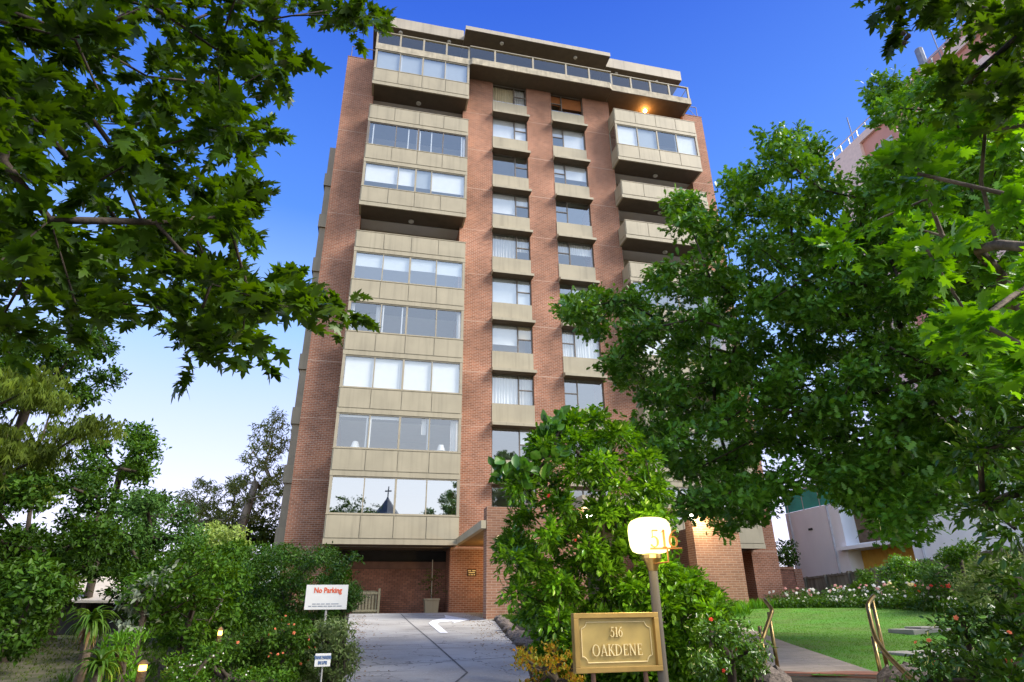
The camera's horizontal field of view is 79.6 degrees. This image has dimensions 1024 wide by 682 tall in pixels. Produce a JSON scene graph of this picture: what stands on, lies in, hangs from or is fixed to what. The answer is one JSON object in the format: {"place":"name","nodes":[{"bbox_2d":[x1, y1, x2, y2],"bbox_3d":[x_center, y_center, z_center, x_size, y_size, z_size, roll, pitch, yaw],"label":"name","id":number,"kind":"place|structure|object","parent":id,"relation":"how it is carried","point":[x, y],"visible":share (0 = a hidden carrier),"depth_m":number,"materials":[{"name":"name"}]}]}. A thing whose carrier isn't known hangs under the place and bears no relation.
{"place":"outdoors","nodes":[
{"label":"outdoors","id":0,"kind":"place"},
{"bbox_2d":[0,633,156,681],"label":"dirt yard","id":1,"kind":"structure","parent":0,"point":[59,668],"depth_m":11.05,"materials":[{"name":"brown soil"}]},
{"bbox_2d":[345,613,537,681],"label":"driveway","id":2,"kind":"structure","parent":0,"point":[398,636],"depth_m":12.98,"materials":[{"name":"grey concrete"}]},
{"bbox_2d":[352,588,380,612],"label":"picket gate","id":3,"kind":"structure","parent":2,"relation":"on","point":[376,602],"depth_m":26.91,"materials":[{"name":"paint"}]},
{"bbox_2d":[418,560,446,612],"bbox_3d":[-3.582,11.110,27.872,1.354,2.250,0.856,5,-24,-12],"label":"potted tree","id":4,"kind":"object","parent":2,"relation":"on","point":[431,604],"visible":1,"depth_m":27.42,"materials":[{"name":"grey plant"}]},
{"bbox_2d":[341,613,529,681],"bbox_3d":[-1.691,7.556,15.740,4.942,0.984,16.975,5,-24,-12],"label":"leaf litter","id":5,"kind":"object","parent":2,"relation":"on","point":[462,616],"visible":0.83,"depth_m":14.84,"materials":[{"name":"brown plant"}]},
{"bbox_2d":[429,615,469,632],"bbox_3d":[-2.109,9.128,19.921,1.227,0.400,7.175,-2,-24,2],"label":"painted arrow","id":6,"kind":"object","parent":2,"relation":"on","point":[435,625],"visible":1,"depth_m":20.46,"materials":[{"name":"paint"}]},
{"bbox_2d":[72,614,876,681],"bbox_3d":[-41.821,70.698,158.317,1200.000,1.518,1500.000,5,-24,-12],"label":"ground","id":7,"kind":"structure","parent":0,"point":[795,678],"depth_m":9.50,"materials":[{"name":"brown soil"}]},
{"bbox_2d":[0,552,88,665],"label":"dark shrub","id":8,"kind":"object","parent":7,"relation":"on","point":[21,634],"visible":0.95,"depth_m":8.70,"materials":[{"name":"green plant"}]},
{"bbox_2d":[0,358,130,513],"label":"conifer tree","id":9,"kind":"object","parent":7,"relation":"on","point":[28,392],"visible":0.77,"depth_m":10.69,"materials":[{"name":"green plant"}]},
{"bbox_2d":[0,315,131,463],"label":"broadleaf tree","id":10,"kind":"object","parent":7,"relation":"on","point":[81,387],"visible":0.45,"depth_m":17.89,"materials":[{"name":"green plant"}]},
{"bbox_2d":[0,463,142,662],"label":"lilly pilly tree","id":11,"kind":"object","parent":7,"relation":"on","point":[80,537],"visible":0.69,"depth_m":11.03,"materials":[{"name":"green plant"}]},
{"bbox_2d":[60,605,119,681],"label":"cordyline","id":12,"kind":"object","parent":7,"relation":"on","point":[89,622],"visible":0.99,"depth_m":7.14,"materials":[{"name":"green plant"}]},
{"bbox_2d":[67,648,127,681],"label":"cordyline","id":13,"kind":"object","parent":7,"relation":"on","point":[100,667],"visible":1,"depth_m":6.52,"materials":[{"name":"green plant"}]},
{"bbox_2d":[64,418,171,635],"bbox_3d":[-11.292,4.783,16.905,2.482,6.115,4.218,14,-28,-30],"label":"broadleaf tree","id":14,"kind":"object","parent":7,"relation":"on","point":[134,467],"visible":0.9,"depth_m":16.97,"materials":[{"name":"green plant"}]},
{"bbox_2d":[57,576,187,634],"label":"garden shed","id":15,"kind":"structure","parent":7,"relation":"on","point":[95,600],"depth_m":16.23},
{"bbox_2d":[95,623,151,681],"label":"fern shrub","id":16,"kind":"object","parent":7,"relation":"on","point":[124,655],"visible":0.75,"depth_m":7.15,"materials":[{"name":"green plant"}]},
{"bbox_2d":[135,660,148,681],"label":"bollard light","id":17,"kind":"object","parent":7,"relation":"on","point":[141,672],"visible":1,"depth_m":6.83,"materials":[{"name":"brown metal"}]},
{"bbox_2d":[96,546,192,660],"bbox_3d":[-7.125,5.050,11.864,1.680,2.100,2.158,15,-28,-32],"label":"tree","id":18,"kind":"object","parent":7,"relation":"on","point":[124,571],"visible":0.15,"depth_m":11.85,"materials":[{"name":"green plant"}]},
{"bbox_2d":[109,559,184,681],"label":"silver shrub","id":19,"kind":"object","parent":7,"relation":"on","point":[144,615],"visible":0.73,"depth_m":8.81,"materials":[{"name":"green plant"}]},
{"bbox_2d":[121,486,183,521],"bbox_3d":[-11.354,6.491,18.782,2.302,4.250,2.659,5,-24,-12],"label":"broadleaf tree","id":20,"kind":"object","parent":7,"relation":"on","point":[166,497],"visible":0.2,"depth_m":19.60,"materials":[{"name":"green plant"}]},
{"bbox_2d":[28,545,290,616],"bbox_3d":[-13.911,9.022,23.019,11.772,3.275,4.730,11,-26,-25],"label":"hedge row","id":21,"kind":"object","parent":7,"relation":"on","point":[205,608],"depth_m":23.02,"materials":[{"name":"green plant"}]},
{"bbox_2d":[103,486,217,642],"bbox_3d":[-8.477,5.256,14.360,2.721,3.458,4.058,12,-27,-27],"label":"broadleaf tree","id":22,"kind":"object","parent":7,"relation":"on","point":[139,510],"visible":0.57,"depth_m":14.19,"materials":[{"name":"green plant"}]},
{"bbox_2d":[107,533,255,671],"bbox_3d":[-5.197,4.201,9.817,2.127,2.258,2.772,5,-24,-12],"label":"dark shrub","id":23,"kind":"object","parent":7,"relation":"on","point":[198,583],"visible":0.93,"depth_m":9.42,"materials":[{"name":"green plant"}]},
{"bbox_2d":[44,613,345,681],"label":"bed groundcover","id":24,"kind":"object","parent":7,"relation":"on","point":[151,670],"visible":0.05,"depth_m":11.46,"materials":[{"name":"green plant"}]},
{"bbox_2d":[0,0,398,402],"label":"plane tree","id":25,"kind":"object","parent":7,"relation":"on","point":[57,259],"visible":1,"depth_m":4.32,"materials":[{"name":"green plant"}]},
{"bbox_2d":[176,475,257,544],"bbox_3d":[-18.248,11.893,36.643,5.110,8.261,6.681,5,-24,-12],"label":"gum tree","id":26,"kind":"object","parent":7,"relation":"on","point":[205,507],"visible":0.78,"depth_m":36.33,"materials":[{"name":"green plant"}]},
{"bbox_2d":[191,519,256,635],"bbox_3d":[-7.198,5.827,15.116,1.743,2.931,2.349,5,-24,-12],"label":"clipped shrub","id":27,"kind":"object","parent":7,"relation":"on","point":[222,532],"visible":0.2,"depth_m":15.14,"materials":[{"name":"green plant"}]},
{"bbox_2d":[160,638,300,681],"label":"groundcover shrub","id":28,"kind":"object","parent":7,"relation":"on","point":[207,665],"visible":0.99,"depth_m":6.70,"materials":[{"name":"green plant"}]},
{"bbox_2d":[196,508,278,551],"bbox_3d":[-17.531,14.188,40.154,6.105,6.855,6.650,18,-30,-36],"label":"evergreen tree","id":29,"kind":"object","parent":7,"relation":"on","point":[262,534],"visible":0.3,"depth_m":39.75,"materials":[{"name":"green plant"}]},
{"bbox_2d":[209,537,295,639],"bbox_3d":[-5.908,5.656,13.924,1.991,2.417,2.561,7,-25,-16],"label":"dark shrub","id":30,"kind":"object","parent":7,"relation":"on","point":[243,549],"visible":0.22,"depth_m":13.76,"materials":[{"name":"green plant"}]},
{"bbox_2d":[231,406,291,539],"bbox_3d":[-15.669,10.024,38.159,4.015,13.073,5.063,5,-24,-12],"label":"gum tree","id":31,"kind":"object","parent":7,"relation":"on","point":[253,495],"visible":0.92,"depth_m":38.04,"materials":[{"name":"green plant"}]},
{"bbox_2d":[218,612,325,681],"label":"azalea shrub","id":32,"kind":"object","parent":7,"relation":"on","point":[252,647],"visible":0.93,"depth_m":7.55,"materials":[{"name":"green plant"}]},
{"bbox_2d":[222,540,369,634],"bbox_3d":[-4.298,5.041,12.071,2.960,2.314,3.106,5,-24,-12],"label":"hedge shrub","id":33,"kind":"object","parent":7,"relation":"on","point":[278,557],"visible":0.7,"depth_m":11.46,"materials":[{"name":"green plant"}]},
{"bbox_2d":[314,653,331,681],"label":"water sign","id":34,"kind":"object","parent":7,"relation":"on","point":[322,660],"visible":1,"depth_m":7.20,"materials":[{"name":"white metal"}]},
{"bbox_2d":[304,585,347,676],"bbox_3d":[-2.953,4.593,9.575,0.645,1.469,0.052,6,-24,-14],"label":"parking sign","id":35,"kind":"object","parent":7,"relation":"on","point":[325,597],"visible":0.99,"depth_m":9.77,"materials":[{"name":"white metal"}]},
{"bbox_2d":[296,614,364,681],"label":"variegated shrub","id":36,"kind":"object","parent":7,"relation":"on","point":[341,656],"visible":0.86,"depth_m":7.91,"materials":[{"name":"green plant"}]},
{"bbox_2d":[325,550,365,646],"bbox_3d":[-3.233,5.034,11.731,0.748,2.037,1.288,5,-24,-12],"label":"arching shrub","id":37,"kind":"object","parent":7,"relation":"on","point":[341,571],"visible":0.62,"depth_m":11.90,"materials":[{"name":"green plant"}]},
{"bbox_2d":[274,18,784,619],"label":"apartment building","id":38,"kind":"structure","parent":7,"relation":"on","point":[488,194],"depth_m":33.76,"materials":[{"name":"red brick"}]},
{"bbox_2d":[278,483,291,526],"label":"flank window","id":39,"kind":"structure","parent":38,"relation":"in","point":[287,486],"depth_m":28.93,"materials":[{"name":"grey glass"}]},
{"bbox_2d":[287,424,298,464],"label":"flank window","id":40,"kind":"structure","parent":38,"relation":"in","point":[295,427],"depth_m":30.10,"materials":[{"name":"grey glass"}]},
{"bbox_2d":[295,370,305,406],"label":"flank window","id":41,"kind":"structure","parent":38,"relation":"in","point":[302,374],"depth_m":31.25,"materials":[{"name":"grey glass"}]},
{"bbox_2d":[302,328,311,353],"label":"flank window","id":42,"kind":"structure","parent":38,"relation":"in","point":[307,337],"depth_m":32.29,"materials":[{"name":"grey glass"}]},
{"bbox_2d":[315,227,324,257],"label":"flank window","id":43,"kind":"structure","parent":38,"relation":"in","point":[321,233],"depth_m":34.75,"materials":[{"name":"grey glass"}]},
{"bbox_2d":[321,186,330,214],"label":"flank window","id":44,"kind":"structure","parent":38,"relation":"in","point":[327,189],"depth_m":35.92,"materials":[{"name":"grey glass"}]},
{"bbox_2d":[327,147,335,173],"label":"flank window","id":45,"kind":"structure","parent":38,"relation":"in","point":[332,150],"depth_m":37.07,"materials":[{"name":"grey glass"}]},
{"bbox_2d":[326,475,459,515],"bbox_3d":[-5.336,7.121,27.896,5.800,1.635,1.046,5,-24,-12],"label":"bay window","id":46,"kind":"structure","parent":38,"relation":"in","point":[441,497],"depth_m":27.60,"materials":[{"name":"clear glass"}]},
{"bbox_2d":[333,412,460,451],"bbox_3d":[-5.367,4.464,29.059,5.800,1.635,1.046,5,-24,-12],"label":"bay window","id":47,"kind":"structure","parent":38,"relation":"in","point":[455,429],"depth_m":28.87,"materials":[{"name":"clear glass"}]},
{"bbox_2d":[340,354,462,393],"bbox_3d":[-5.398,1.808,30.221,5.800,1.635,1.046,5,-24,-12],"label":"bay window","id":48,"kind":"structure","parent":38,"relation":"in","point":[396,374],"depth_m":29.87,"materials":[{"name":"white glass"}]},
{"bbox_2d":[346,300,463,338],"bbox_3d":[-5.429,-0.849,31.384,5.800,1.635,1.046,5,-24,-12],"label":"bay window","id":49,"kind":"structure","parent":38,"relation":"in","point":[460,322],"depth_m":31.07,"materials":[{"name":"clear glass"}]},
{"bbox_2d":[351,250,464,288],"bbox_3d":[-5.460,-3.505,32.546,5.800,1.635,1.046,5,-24,-12],"label":"bay window","id":50,"kind":"structure","parent":38,"relation":"in","point":[392,263],"depth_m":32.32,"materials":[{"name":"white glass"}]},
{"bbox_2d":[361,161,466,197],"bbox_3d":[-5.521,-8.818,34.872,5.800,1.635,1.046,5,-24,-12],"label":"bay window","id":51,"kind":"structure","parent":38,"relation":"in","point":[440,183],"depth_m":34.61,"materials":[{"name":"white glass"}]},
{"bbox_2d":[366,121,467,156],"bbox_3d":[-5.552,-11.475,36.034,5.800,1.635,1.046,5,-24,-12],"label":"bay window","id":52,"kind":"structure","parent":38,"relation":"in","point":[464,150],"depth_m":35.81,"materials":[{"name":"white metal"}]},
{"bbox_2d":[374,49,469,82],"bbox_3d":[-5.613,-16.749,38.343,5.800,1.550,1.046,5,-24,-12],"label":"bay window","id":53,"kind":"structure","parent":38,"relation":"in","point":[421,66],"depth_m":38.03,"materials":[{"name":"white glass"}]},
{"bbox_2d":[493,84,525,105],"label":"window","id":54,"kind":"structure","parent":38,"relation":"in","point":[500,95],"depth_m":40.32,"materials":[{"name":"brown metal"}]},
{"bbox_2d":[493,117,526,140],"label":"window","id":55,"kind":"structure","parent":38,"relation":"in","point":[504,129],"depth_m":39.12,"materials":[{"name":"white metal"}]},
{"bbox_2d":[492,192,528,217],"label":"window","id":56,"kind":"structure","parent":38,"relation":"in","point":[503,204],"depth_m":36.79,"materials":[{"name":"white metal"}]},
{"bbox_2d":[492,233,529,259],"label":"window","id":57,"kind":"structure","parent":38,"relation":"in","point":[502,246],"depth_m":35.68,"materials":[{"name":"white metal"}]},
{"bbox_2d":[492,276,530,304],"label":"window","id":58,"kind":"structure","parent":38,"relation":"in","point":[503,291],"depth_m":34.44,"materials":[{"name":"white metal"}]},
{"bbox_2d":[492,323,532,353],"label":"window","id":59,"kind":"structure","parent":38,"relation":"in","point":[501,335],"depth_m":33.32,"materials":[{"name":"white metal"}]},
{"bbox_2d":[492,374,533,405],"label":"window","id":60,"kind":"structure","parent":38,"relation":"in","point":[504,389],"depth_m":32.17,"materials":[{"name":"white glass"}]},
{"bbox_2d":[492,428,534,455],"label":"window","id":61,"kind":"structure","parent":38,"relation":"in","point":[522,434],"depth_m":31.18,"materials":[{"name":"white metal"}]},
{"bbox_2d":[550,94,582,115],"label":"window","id":62,"kind":"structure","parent":38,"relation":"in","point":[567,104],"depth_m":41.16,"materials":[{"name":"brown metal"}]},
{"bbox_2d":[552,127,584,149],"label":"window","id":63,"kind":"structure","parent":38,"relation":"in","point":[574,140],"depth_m":39.99,"materials":[{"name":"white metal"}]},
{"bbox_2d":[554,162,587,186],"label":"window","id":64,"kind":"structure","parent":38,"relation":"in","point":[570,173],"depth_m":38.85,"materials":[{"name":"white metal"}]},
{"bbox_2d":[557,241,593,266],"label":"window","id":65,"kind":"structure","parent":38,"relation":"in","point":[578,250],"depth_m":36.62,"materials":[{"name":"white metal"}]},
{"bbox_2d":[562,330,600,358],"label":"window","id":66,"kind":"structure","parent":38,"relation":"in","point":[581,350],"depth_m":34.12,"materials":[{"name":"white metal"}]},
{"bbox_2d":[609,123,699,155],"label":"bay window","id":67,"kind":"structure","parent":38,"relation":"in","point":[623,135],"depth_m":40.04,"materials":[{"name":"white glass"}]},
{"bbox_2d":[510,640,585,681],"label":"nandina shrub","id":68,"kind":"object","parent":7,"relation":"on","point":[554,665],"visible":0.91,"depth_m":6.25,"materials":[{"name":"orange plant"}]},
{"bbox_2d":[488,405,610,680],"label":"magnolia sapling","id":69,"kind":"object","parent":7,"relation":"on","point":[503,470],"visible":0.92,"depth_m":7.65,"materials":[{"name":"green plant"}]},
{"bbox_2d":[489,402,741,681],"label":"camellia shrub","id":70,"kind":"object","parent":7,"relation":"on","point":[646,489],"visible":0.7,"depth_m":7.33,"materials":[{"name":"green plant"}]},
{"bbox_2d":[571,612,662,681],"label":"name sign","id":71,"kind":"object","parent":7,"relation":"on","point":[616,642],"visible":1,"depth_m":5.59,"materials":[{"name":"gold metal"}]},
{"bbox_2d":[628,517,681,681],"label":"lamp post","id":72,"kind":"object","parent":7,"relation":"on","point":[650,539],"visible":1,"depth_m":5.91,"materials":[{"name":"paint"}]},
{"bbox_2d":[685,612,777,681],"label":"rose shrub","id":73,"kind":"object","parent":7,"relation":"on","point":[711,663],"visible":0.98,"depth_m":6.13,"materials":[{"name":"green plant"}]},
{"bbox_2d":[737,663,791,681],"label":"boulder","id":74,"kind":"object","parent":7,"relation":"on","point":[778,674],"visible":0.5,"depth_m":6.71,"materials":[{"name":"grey stone"}]},
{"bbox_2d":[751,598,779,681],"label":"handrail","id":75,"kind":"object","parent":7,"relation":"on","point":[768,624],"visible":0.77,"depth_m":7.52,"materials":[{"name":"gold metal"}]},
{"bbox_2d":[548,61,1023,551],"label":"oak tree","id":76,"kind":"object","parent":7,"relation":"on","point":[903,494],"visible":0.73,"depth_m":10.85,"materials":[{"name":"green plant"}]},
{"bbox_2d":[775,538,800,567],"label":"evergreen tree","id":77,"kind":"object","parent":7,"relation":"on","point":[787,556],"visible":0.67,"depth_m":33.85,"materials":[{"name":"green plant"}]},
{"bbox_2d":[780,567,805,607],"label":"brick wall","id":78,"kind":"structure","parent":7,"relation":"on","point":[792,578],"depth_m":32.76,"materials":[{"name":"red brick"}]},
{"bbox_2d":[784,671,877,678],"bbox_3d":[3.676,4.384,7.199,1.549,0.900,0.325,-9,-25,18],"label":"steps","id":79,"kind":"structure","parent":7,"relation":"on","point":[863,674],"depth_m":7.21,"materials":[{"name":"brick"}]},
{"bbox_2d":[847,566,877,596],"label":"hedge shrub","id":80,"kind":"object","parent":7,"relation":"on","point":[864,578],"visible":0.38,"depth_m":22.83,"materials":[{"name":"green plant"}]},
{"bbox_2d":[770,593,994,615],"bbox_3d":[11.488,8.485,19.773,1.974,0.683,10.618,3,-24,-8],"label":"bedding","id":81,"kind":"object","parent":7,"relation":"on","point":[924,603],"depth_m":19.16,"materials":[{"name":"green plant"}]},
{"bbox_2d":[865,594,912,679],"bbox_3d":[3.963,3.255,6.444,0.199,1.139,1.898,-10,-25,20],"label":"handrail","id":82,"kind":"object","parent":7,"relation":"on","point":[876,640],"visible":0.95,"depth_m":6.88,"materials":[{"name":"gold metal"}]},
{"bbox_2d":[869,553,933,595],"bbox_3d":[13.436,8.214,21.035,2.023,1.866,2.243,-16,-28,31],"label":"hedge shrub","id":83,"kind":"object","parent":7,"relation":"on","point":[898,563],"visible":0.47,"depth_m":20.83,"materials":[{"name":"green plant"}]},
{"bbox_2d":[877,661,927,681],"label":"boulder","id":84,"kind":"object","parent":7,"relation":"on","point":[885,673],"visible":0.52,"depth_m":6.34,"materials":[{"name":"grey stone"}]},
{"bbox_2d":[784,411,1023,584],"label":"white building","id":85,"kind":"structure","parent":7,"relation":"on","point":[825,538],"depth_m":34.91,"materials":[{"name":"white paint"}]},
{"bbox_2d":[861,546,915,569],"bbox_3d":[20.068,12.214,31.832,0.120,2.900,4.364,5,-24,-12],"label":"roller door","id":86,"kind":"structure","parent":85,"relation":"in","point":[872,557],"depth_m":33.01,"materials":[{"name":"metal"}]},
{"bbox_2d":[802,94,1023,422],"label":"plane tree","id":87,"kind":"object","parent":7,"relation":"on","point":[980,324],"visible":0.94,"depth_m":4.28,"materials":[{"name":"green plant"}]},
{"bbox_2d":[803,546,1023,605],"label":"paling fence","id":88,"kind":"object","parent":7,"relation":"on","point":[821,582],"visible":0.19,"depth_m":27.23,"materials":[{"name":"brown wood"}]},
{"bbox_2d":[829,0,1023,412],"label":"pink tower","id":89,"kind":"structure","parent":7,"relation":"on","point":[865,141],"depth_m":60.52,"materials":[{"name":"concrete"}]},
{"bbox_2d":[850,0,1023,147],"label":"plane tree","id":90,"kind":"object","parent":7,"relation":"on","point":[998,24],"visible":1,"depth_m":4.51,"materials":[{"name":"green plant"}]},
{"bbox_2d":[910,547,983,595],"bbox_3d":[12.942,7.008,18.189,1.914,1.724,3.644,-15,-28,30],"label":"hedge shrub","id":91,"kind":"object","parent":7,"relation":"on","point":[935,573],"visible":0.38,"depth_m":17.44,"materials":[{"name":"green plant"}]},
{"bbox_2d":[883,593,1023,681],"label":"rose shrub","id":92,"kind":"object","parent":7,"relation":"on","point":[965,640],"visible":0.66,"depth_m":4.68,"materials":[{"name":"green plant"}]},
{"bbox_2d":[930,537,985,581],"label":"cloud shrub","id":93,"kind":"object","parent":7,"relation":"on","point":[957,556],"visible":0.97,"depth_m":16.55,"materials":[{"name":"green plant"}]},
{"bbox_2d":[931,367,1023,681],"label":"camellia tree","id":94,"kind":"object","parent":7,"relation":"on","point":[986,505],"visible":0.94,"depth_m":4.60,"materials":[{"name":"green plant"}]},
{"bbox_2d":[942,550,1023,617],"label":"hedge shrub","id":95,"kind":"object","parent":7,"relation":"on","point":[964,587],"visible":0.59,"depth_m":13.04,"materials":[{"name":"green plant"}]},
{"bbox_2d":[0,0,965,575],"label":"sky","id":96,"kind":"structure","parent":0,"point":[743,64],"materials":[{"name":"blue"}]},
{"bbox_2d":[721,597,826,615],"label":"border grass","id":97,"kind":"structure","parent":0,"point":[743,607],"depth_m":22.11,"materials":[{"name":"green plant"}]},
{"bbox_2d":[702,618,870,671],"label":"path","id":98,"kind":"structure","parent":0,"point":[813,660],"depth_m":8.46,"materials":[{"name":"beige concrete"}]},
{"bbox_2d":[731,606,1022,675],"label":"lawn","id":99,"kind":"structure","parent":0,"point":[841,627],"depth_m":14.36,"materials":[{"name":"green plant"}]},
{"bbox_2d":[805,584,863,597],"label":"rose bush","id":100,"kind":"object","parent":99,"relation":"on","point":[831,591],"visible":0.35,"depth_m":22.57,"materials":[{"name":"green plant"}]},
{"bbox_2d":[847,581,885,601],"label":"rose bush","id":101,"kind":"object","parent":99,"relation":"on","point":[858,590],"visible":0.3,"depth_m":20.75,"materials":[{"name":"green plant"}]},
{"bbox_2d":[876,578,927,596],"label":"rose bush","id":102,"kind":"object","parent":99,"relation":"on","point":[891,589],"visible":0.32,"depth_m":19.15,"materials":[{"name":"green plant"}]},
{"bbox_2d":[882,581,948,605],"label":"rose bush","id":103,"kind":"object","parent":99,"relation":"on","point":[912,585],"visible":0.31,"depth_m":18.23,"materials":[{"name":"green plant"}]},
{"bbox_2d":[888,626,950,634],"bbox_3d":[9.142,6.310,13.352,1.650,0.180,0.700,5,-24,-12],"label":"access cover","id":104,"kind":"object","parent":99,"relation":"on","point":[913,630],"visible":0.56,"depth_m":13.08,"materials":[{"name":"concrete"}]},
{"bbox_2d":[903,579,952,604],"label":"rose bush","id":105,"kind":"object","parent":99,"relation":"on","point":[947,594],"visible":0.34,"depth_m":18.03,"materials":[{"name":"green plant"}]},
{"bbox_2d":[880,649,980,657],"bbox_3d":[6.557,4.791,9.324,1.650,0.140,0.700,5,-24,-12],"label":"access cover","id":106,"kind":"object","parent":99,"relation":"on","point":[902,653],"visible":0.14,"depth_m":9.20,"materials":[{"name":"concrete"}]},
{"bbox_2d":[921,582,1012,608],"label":"rose bush","id":107,"kind":"object","parent":99,"relation":"on","point":[946,586],"visible":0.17,"depth_m":16.60,"materials":[{"name":"green plant"}]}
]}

